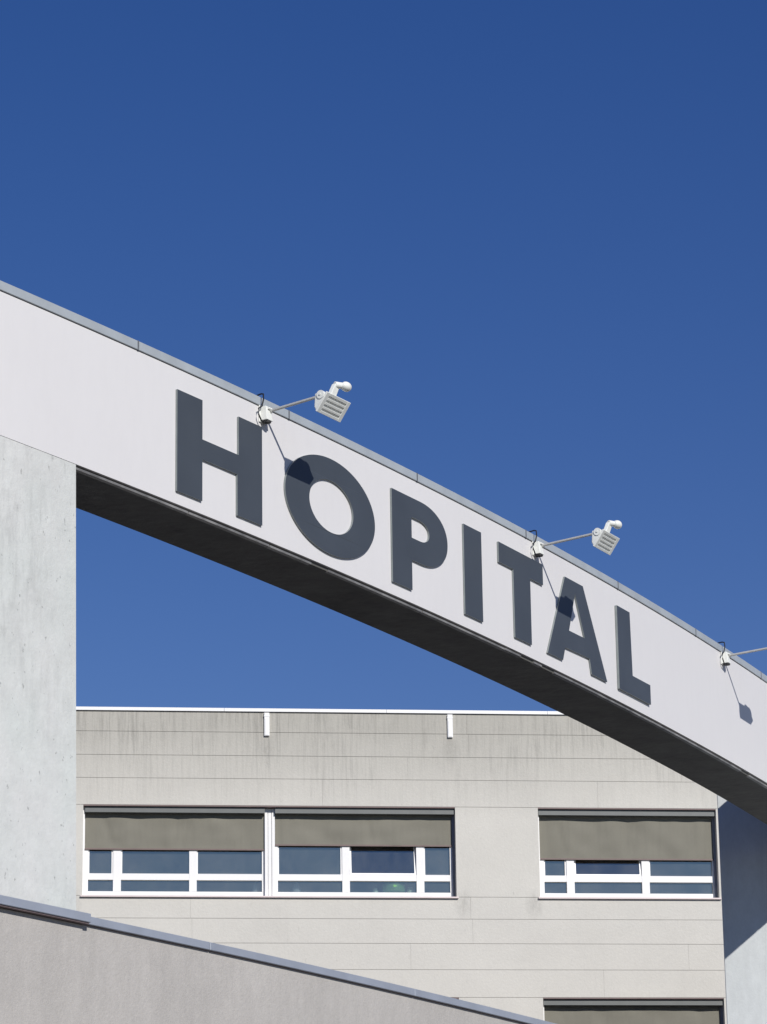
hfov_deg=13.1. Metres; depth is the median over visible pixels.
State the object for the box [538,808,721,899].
window
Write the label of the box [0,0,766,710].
sky
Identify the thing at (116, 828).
window
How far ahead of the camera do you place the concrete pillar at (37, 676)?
30.46 m
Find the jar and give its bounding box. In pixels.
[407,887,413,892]
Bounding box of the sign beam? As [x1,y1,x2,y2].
[0,280,766,823]
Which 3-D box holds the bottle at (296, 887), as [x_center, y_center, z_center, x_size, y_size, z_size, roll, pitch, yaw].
[-1.594,6.878,60.912,0.160,0.217,0.160,-1,-17,0]
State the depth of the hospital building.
60.96 m
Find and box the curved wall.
[0,895,555,1023]
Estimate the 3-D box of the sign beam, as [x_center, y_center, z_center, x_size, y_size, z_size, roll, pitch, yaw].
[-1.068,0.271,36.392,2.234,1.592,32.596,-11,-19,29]
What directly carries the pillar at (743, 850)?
on the ground
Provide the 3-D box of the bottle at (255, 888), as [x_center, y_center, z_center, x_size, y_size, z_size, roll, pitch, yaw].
[-2.335,6.859,60.840,0.124,0.232,0.124,-1,-17,0]
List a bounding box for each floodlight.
[257,382,351,424]
[528,520,621,557]
[718,642,766,665]
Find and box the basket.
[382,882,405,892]
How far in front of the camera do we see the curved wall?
29.61 m
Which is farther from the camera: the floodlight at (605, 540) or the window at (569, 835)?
the window at (569, 835)
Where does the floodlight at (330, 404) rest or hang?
attached to the sign beam
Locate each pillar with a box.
[0,435,75,910]
[717,795,766,1023]
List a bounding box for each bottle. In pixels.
[252,881,258,891]
[292,882,300,891]
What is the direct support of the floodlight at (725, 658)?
attached to the sign beam
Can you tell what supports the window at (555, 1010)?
in the hospital building
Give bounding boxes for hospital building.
[76,706,726,1023]
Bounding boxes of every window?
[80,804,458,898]
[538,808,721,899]
[543,998,723,1023]

